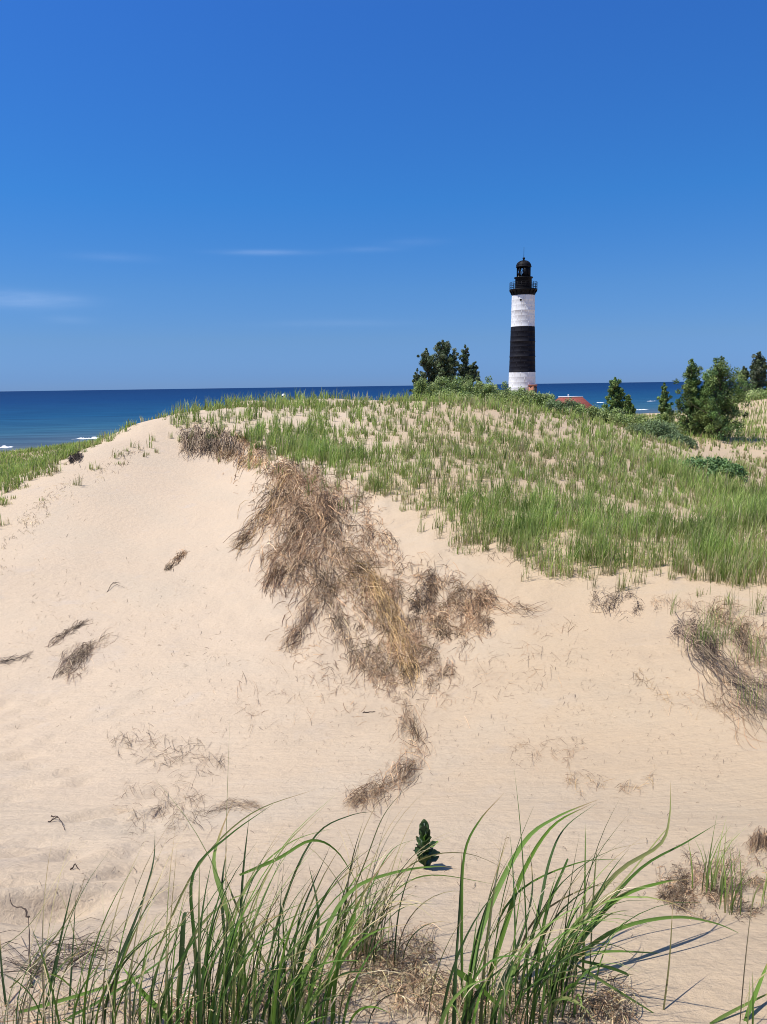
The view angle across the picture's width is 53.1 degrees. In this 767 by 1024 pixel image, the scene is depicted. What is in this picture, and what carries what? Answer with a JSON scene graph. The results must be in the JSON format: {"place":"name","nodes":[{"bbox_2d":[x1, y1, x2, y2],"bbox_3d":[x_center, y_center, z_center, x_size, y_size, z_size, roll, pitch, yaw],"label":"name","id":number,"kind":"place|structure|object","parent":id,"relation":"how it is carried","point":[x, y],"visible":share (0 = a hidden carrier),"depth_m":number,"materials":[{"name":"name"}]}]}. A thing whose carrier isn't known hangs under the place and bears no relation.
{"place":"outdoors","nodes":[
{"label":"outdoors","id":0,"kind":"place"},
{"bbox_2d":[0,380,765,451],"bbox_3d":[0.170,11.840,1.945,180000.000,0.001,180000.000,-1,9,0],"label":"lake water","id":1,"kind":"structure","parent":0,"point":[35,418],"depth_m":686.67,"materials":[{"name":"blue liquid"}]},
{"bbox_2d":[0,399,766,1023],"bbox_3d":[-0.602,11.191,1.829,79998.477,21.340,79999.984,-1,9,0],"label":"dune ground","id":2,"kind":"structure","parent":0,"point":[136,523],"depth_m":7.79,"materials":[{"name":"beige sand"}]},
{"bbox_2d":[10,899,32,987],"bbox_3d":[-1.145,1.347,2.458,0.043,0.087,0.622,-7,11,-31],"label":"twig","id":3,"kind":"object","parent":2,"relation":"on","point":[26,911],"visible":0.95,"depth_m":2.43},
{"bbox_2d":[48,815,64,829],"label":"twig","id":4,"kind":"object","parent":2,"relation":"on","point":[55,818],"visible":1,"depth_m":5.46,"materials":[{"name":"wood"}]},
{"bbox_2d":[0,828,128,1023],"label":"grass clump","id":5,"kind":"object","parent":2,"relation":"on","point":[48,994],"visible":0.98,"depth_m":1.92,"materials":[{"name":"plant"}]},
{"bbox_2d":[47,619,91,646],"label":"dead tuft","id":6,"kind":"object","parent":2,"relation":"on","point":[58,639],"visible":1,"depth_m":12.94,"materials":[{"name":"plant"}]},
{"bbox_2d":[67,451,82,463],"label":"dead tuft","id":7,"kind":"object","parent":2,"relation":"on","point":[74,457],"visible":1,"depth_m":24.31,"materials":[{"name":"plant"}]},
{"bbox_2d":[52,628,115,681],"bbox_3d":[-4.687,2.185,11.833,0.762,0.166,2.716,-2,9,-4],"label":"dead tuft","id":8,"kind":"object","parent":2,"relation":"on","point":[79,658],"visible":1,"depth_m":11.74,"materials":[{"name":"plant"}]},
{"bbox_2d":[67,949,161,992],"bbox_3d":[-0.767,1.340,2.238,0.400,0.077,0.052,4,11,28],"label":"grass blade","id":9,"kind":"object","parent":2,"relation":"on","point":[108,950],"visible":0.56,"depth_m":2.29,"materials":[{"name":"green plant"}]},
{"bbox_2d":[20,828,212,1023],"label":"grass clump","id":10,"kind":"object","parent":2,"relation":"on","point":[130,980],"visible":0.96,"depth_m":1.89,"materials":[{"name":"plant"}]},
{"bbox_2d":[164,549,186,570],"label":"dead tuft","id":11,"kind":"object","parent":2,"relation":"on","point":[168,567],"visible":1,"depth_m":16.74,"materials":[{"name":"plant"}]},
{"bbox_2d":[175,420,272,479],"bbox_3d":[-5.272,-2.231,26.012,3.316,1.503,9.910,-3,10,-16],"label":"root mat","id":12,"kind":"object","parent":2,"relation":"on","point":[223,441],"visible":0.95,"depth_m":27.21,"materials":[{"name":"plant"}]},
{"bbox_2d":[149,727,332,1023],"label":"grass clump","id":13,"kind":"object","parent":2,"relation":"on","point":[229,946],"visible":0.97,"depth_m":1.87,"materials":[{"name":"plant"}]},
{"bbox_2d":[0,917,643,1023],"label":"straw litter","id":14,"kind":"object","parent":2,"relation":"on","point":[614,1014],"visible":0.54,"depth_m":2.13,"materials":[{"name":"beige plant"}]},
{"bbox_2d":[224,790,455,1023],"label":"grass clump","id":15,"kind":"object","parent":2,"relation":"on","point":[290,1008],"visible":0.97,"depth_m":1.87,"materials":[{"name":"plant"}]},
{"bbox_2d":[350,495,360,513],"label":"grass tuft","id":16,"kind":"object","parent":2,"relation":"on","point":[356,508],"visible":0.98,"depth_m":17.86,"materials":[{"name":"plant"}]},
{"bbox_2d":[0,388,766,614],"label":"dune grass","id":17,"kind":"structure","parent":2,"relation":"on","point":[748,505],"depth_m":20.90,"materials":[{"name":"green plant"}]},
{"bbox_2d":[0,441,766,939],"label":"plant litter","id":18,"kind":"object","parent":2,"relation":"on","point":[676,891],"visible":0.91,"depth_m":5.62,"materials":[{"name":"plant"}]},
{"bbox_2d":[223,443,544,723],"bbox_3d":[-1.637,0.029,18.204,4.303,2.074,20.579,-4,10,-17],"label":"root mat","id":19,"kind":"object","parent":2,"relation":"on","point":[406,661],"visible":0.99,"depth_m":14.17,"materials":[{"name":"plant"}]},
{"bbox_2d":[343,698,435,820],"bbox_3d":[0.142,2.084,6.973,0.662,1.094,4.439,1,9,9],"label":"root mat","id":20,"kind":"object","parent":2,"relation":"on","point":[381,787],"visible":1,"depth_m":6.31,"materials":[{"name":"plant"}]},
{"bbox_2d":[271,797,517,971],"bbox_3d":[0.181,1.141,2.487,0.925,0.627,0.594,-7,11,-33],"label":"grass clump","id":21,"kind":"object","parent":2,"relation":"on","point":[364,933],"visible":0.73,"depth_m":2.35,"materials":[{"name":"plant"}]},
{"bbox_2d":[409,368,425,391],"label":"leafy tree","id":22,"kind":"object","parent":2,"relation":"on","point":[416,377],"visible":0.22,"depth_m":95.33,"materials":[{"name":"green plant"}]},
{"bbox_2d":[413,348,436,389],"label":"leafy tree","id":23,"kind":"object","parent":2,"relation":"on","point":[425,365],"visible":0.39,"depth_m":96.76,"materials":[{"name":"green plant"}]},
{"bbox_2d":[410,377,441,399],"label":"shrub","id":24,"kind":"object","parent":2,"relation":"on","point":[419,383],"visible":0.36,"depth_m":60.84,"materials":[{"name":"green plant"}]},
{"bbox_2d":[413,819,439,868],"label":"milkweed plant","id":25,"kind":"object","parent":2,"relation":"on","point":[424,831],"visible":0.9,"depth_m":3.72,"materials":[{"name":"green plant"}]},
{"bbox_2d":[425,375,462,394],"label":"shrub","id":26,"kind":"object","parent":2,"relation":"on","point":[441,381],"visible":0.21,"depth_m":60.88,"materials":[{"name":"green plant"}]},
{"bbox_2d":[427,340,464,387],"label":"leafy tree","id":27,"kind":"object","parent":2,"relation":"on","point":[441,359],"visible":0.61,"depth_m":95.50,"materials":[{"name":"green plant"}]},
{"bbox_2d":[429,387,469,401],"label":"shrub","id":28,"kind":"object","parent":2,"relation":"on","point":[463,394],"visible":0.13,"depth_m":56.96,"materials":[{"name":"green plant"}]},
{"bbox_2d":[445,374,483,396],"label":"shrub","id":29,"kind":"object","parent":2,"relation":"on","point":[469,385],"visible":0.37,"depth_m":60.71,"materials":[{"name":"green plant"}]},
{"bbox_2d":[456,344,479,386],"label":"leafy tree","id":30,"kind":"object","parent":2,"relation":"on","point":[470,369],"visible":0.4,"depth_m":97.85,"materials":[{"name":"green plant"}]},
{"bbox_2d":[474,373,480,381],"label":"leafy tree","id":31,"kind":"object","parent":2,"relation":"on","point":[477,379],"visible":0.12,"depth_m":94.38,"materials":[{"name":"green plant"}]},
{"bbox_2d":[471,375,502,401],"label":"shrub","id":32,"kind":"object","parent":2,"relation":"on","point":[486,389],"visible":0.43,"depth_m":59.74,"materials":[{"name":"green plant"}]},
{"bbox_2d":[484,381,513,400],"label":"shrub","id":33,"kind":"object","parent":2,"relation":"on","point":[505,385],"visible":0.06,"depth_m":61.01,"materials":[{"name":"green plant"}]},
{"bbox_2d":[500,517,508,534],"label":"grass tuft","id":34,"kind":"object","parent":2,"relation":"on","point":[505,522],"visible":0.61,"depth_m":14.91,"materials":[{"name":"green plant"}]},
{"bbox_2d":[484,389,537,408],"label":"shrub","id":35,"kind":"object","parent":2,"relation":"on","point":[507,396],"visible":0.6,"depth_m":55.70,"materials":[{"name":"green plant"}]},
{"bbox_2d":[503,386,534,403],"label":"shrub","id":36,"kind":"object","parent":2,"relation":"on","point":[529,392],"visible":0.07,"depth_m":59.00,"materials":[{"name":"green plant"}]},
{"bbox_2d":[508,257,536,394],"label":"lighthouse","id":37,"kind":"object","parent":2,"relation":"on","point":[522,356],"visible":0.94,"depth_m":165.88,"materials":[{"name":"paint"}]},
{"bbox_2d":[528,385,536,394],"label":"brick entry","id":38,"kind":"object","parent":2,"relation":"on","point":[533,387],"visible":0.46,"depth_m":166.33,"materials":[{"name":"orange brick"}]},
{"bbox_2d":[427,771,660,1023],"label":"grass clump","id":39,"kind":"object","parent":2,"relation":"on","point":[509,972],"visible":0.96,"depth_m":1.95,"materials":[{"name":"plant"}]},
{"bbox_2d":[529,391,562,412],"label":"shrub","id":40,"kind":"object","parent":2,"relation":"on","point":[541,399],"visible":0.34,"depth_m":57.90,"materials":[{"name":"green plant"}]},
{"bbox_2d":[543,397,583,413],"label":"shrub","id":41,"kind":"object","parent":2,"relation":"on","point":[556,404],"visible":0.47,"depth_m":56.02,"materials":[{"name":"green plant"}]},
{"bbox_2d":[555,394,591,407],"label":"keepers house","id":42,"kind":"structure","parent":2,"relation":"on","point":[581,399],"depth_m":185.06,"materials":[{"name":"brick"}]},
{"bbox_2d":[562,403,609,422],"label":"shrub","id":43,"kind":"object","parent":2,"relation":"on","point":[580,408],"visible":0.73,"depth_m":55.02,"materials":[{"name":"green plant"}]},
{"bbox_2d":[587,573,598,590],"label":"grass tuft","id":44,"kind":"object","parent":2,"relation":"on","point":[593,584],"visible":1,"depth_m":12.30,"materials":[{"name":"plant"}]},
{"bbox_2d":[589,407,631,426],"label":"shrub","id":45,"kind":"object","parent":2,"relation":"on","point":[612,414],"visible":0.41,"depth_m":55.00,"materials":[{"name":"green plant"}]},
{"bbox_2d":[483,782,737,1022],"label":"grass clump","id":46,"kind":"object","parent":2,"relation":"on","point":[582,936],"visible":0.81,"depth_m":2.11,"materials":[{"name":"plant"}]},
{"bbox_2d":[601,377,625,412],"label":"pine tree","id":47,"kind":"object","parent":2,"relation":"on","point":[616,393],"visible":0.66,"depth_m":103.43,"materials":[{"name":"green plant"}]},
{"bbox_2d":[586,586,644,617],"bbox_3d":[3.481,1.347,11.569,0.829,0.269,1.521,1,9,11],"label":"dead tuft","id":48,"kind":"object","parent":2,"relation":"on","point":[608,607],"visible":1,"depth_m":11.64,"materials":[{"name":"plant"}]},
{"bbox_2d":[623,394,636,416],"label":"shrub","id":49,"kind":"object","parent":2,"relation":"on","point":[629,408],"visible":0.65,"depth_m":100.83,"materials":[{"name":"green plant"}]},
{"bbox_2d":[614,413,649,426],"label":"shrub","id":50,"kind":"object","parent":2,"relation":"on","point":[629,418],"visible":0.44,"depth_m":54.23,"materials":[{"name":"green plant"}]},
{"bbox_2d":[622,418,691,438],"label":"shrub","id":51,"kind":"object","parent":2,"relation":"on","point":[656,428],"visible":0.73,"depth_m":49.19,"materials":[{"name":"green plant"}]},
{"bbox_2d":[649,412,674,423],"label":"shrub","id":52,"kind":"object","parent":2,"relation":"on","point":[664,416],"visible":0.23,"depth_m":65.14,"materials":[{"name":"green plant"}]},
{"bbox_2d":[656,382,673,415],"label":"pine tree","id":53,"kind":"object","parent":2,"relation":"on","point":[664,399],"visible":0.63,"depth_m":77.05,"materials":[{"name":"green plant"}]},
{"bbox_2d":[667,592,679,615],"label":"grass tuft","id":54,"kind":"object","parent":2,"relation":"on","point":[673,604],"visible":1,"depth_m":10.71,"materials":[{"name":"plant"}]},
{"bbox_2d":[668,421,685,432],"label":"shrub","id":55,"kind":"object","parent":2,"relation":"on","point":[675,422],"visible":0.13,"depth_m":61.26,"materials":[{"name":"green plant"}]},
{"bbox_2d":[657,433,698,448],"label":"shrub","id":56,"kind":"object","parent":2,"relation":"on","point":[688,440],"visible":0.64,"depth_m":47.50,"materials":[{"name":"green plant"}]},
{"bbox_2d":[666,359,708,435],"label":"pine tree","id":57,"kind":"object","parent":2,"relation":"on","point":[692,382],"visible":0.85,"depth_m":59.10,"materials":[{"name":"green plant"}]},
{"bbox_2d":[685,382,717,437],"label":"pine tree","id":58,"kind":"object","parent":2,"relation":"on","point":[699,391],"visible":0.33,"depth_m":58.83,"materials":[{"name":"green plant"}]},
{"bbox_2d":[669,456,750,481],"bbox_3d":[12.290,-1.574,29.162,3.108,1.176,2.557,-1,9,0],"label":"shrub","id":59,"kind":"object","parent":2,"relation":"on","point":[714,464],"visible":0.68,"depth_m":28.57,"materials":[{"name":"green plant"}]},
{"bbox_2d":[674,597,749,649],"bbox_3d":[4.091,1.383,9.413,0.916,0.705,0.738,-1,9,0],"label":"grass tuft","id":60,"kind":"object","parent":2,"relation":"on","point":[716,633],"visible":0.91,"depth_m":9.45,"materials":[{"name":"plant"}]},
{"bbox_2d":[687,816,745,893],"bbox_3d":[1.379,1.429,3.192,0.223,0.396,0.178,3,10,23],"label":"grass tuft","id":61,"kind":"object","parent":2,"relation":"on","point":[715,875],"visible":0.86,"depth_m":3.19,"materials":[{"name":"green plant"}]},
{"bbox_2d":[667,597,766,747],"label":"root mat","id":62,"kind":"object","parent":2,"relation":"on","point":[710,652],"visible":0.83,"depth_m":8.73,"materials":[{"name":"plant"}]},
{"bbox_2d":[683,356,756,440],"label":"pine tree","id":63,"kind":"object","parent":2,"relation":"on","point":[719,374],"visible":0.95,"depth_m":56.94,"materials":[{"name":"green plant"}]},
{"bbox_2d":[724,583,747,613],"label":"grass tuft","id":64,"kind":"object","parent":2,"relation":"on","point":[731,592],"visible":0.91,"depth_m":10.24,"materials":[{"name":"plant"}]},
{"bbox_2d":[710,871,766,1023],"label":"grass clump","id":65,"kind":"object","parent":2,"relation":"on","point":[750,1004],"visible":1,"depth_m":2.00,"materials":[{"name":"plant"}]},
{"bbox_2d":[719,842,762,914],"bbox_3d":[1.321,1.387,2.907,0.120,0.314,0.183,-3,10,-13],"label":"grass tuft","id":66,"kind":"object","parent":2,"relation":"on","point":[731,892],"visible":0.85,"depth_m":2.90,"materials":[{"name":"green plant"}]},
{"bbox_2d":[735,366,754,392],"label":"pine tree","id":67,"kind":"object","parent":2,"relation":"on","point":[747,373],"visible":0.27,"depth_m":97.27,"materials":[{"name":"green plant"}]},
{"bbox_2d":[728,619,766,667],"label":"grass tuft","id":68,"kind":"object","parent":2,"relation":"on","point":[756,650],"visible":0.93,"depth_m":8.52,"materials":[{"name":"plant"}]},
{"bbox_2d":[737,666,766,709],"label":"grass tuft","id":69,"kind":"object","parent":2,"relation":"on","point":[744,702],"visible":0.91,"depth_m":7.16,"materials":[{"name":"green plant"}]},
{"bbox_2d":[741,351,766,390],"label":"pine tree","id":70,"kind":"object","parent":2,"relation":"on","point":[758,369],"visible":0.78,"depth_m":96.04,"materials":[{"name":"green plant"}]},
{"bbox_2d":[741,388,766,400],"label":"shrub","id":71,"kind":"object","parent":2,"relation":"on","point":[758,393],"visible":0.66,"depth_m":88.10,"materials":[{"name":"green plant"}]},
{"bbox_2d":[745,825,766,855],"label":"dead tuft","id":72,"kind":"object","parent":2,"relation":"on","point":[759,841],"visible":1,"depth_m":3.87,"materials":[{"name":"plant"}]},
{"bbox_2d":[748,855,766,907],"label":"grass tuft","id":73,"kind":"object","parent":2,"relation":"on","point":[765,886],"visible":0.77,"depth_m":2.94,"materials":[{"name":"green plant"}]},
{"bbox_2d":[0,0,766,390],"label":"sky","id":74,"kind":"structure","parent":0,"point":[195,194],"materials":[{"name":"blue"}]}
]}

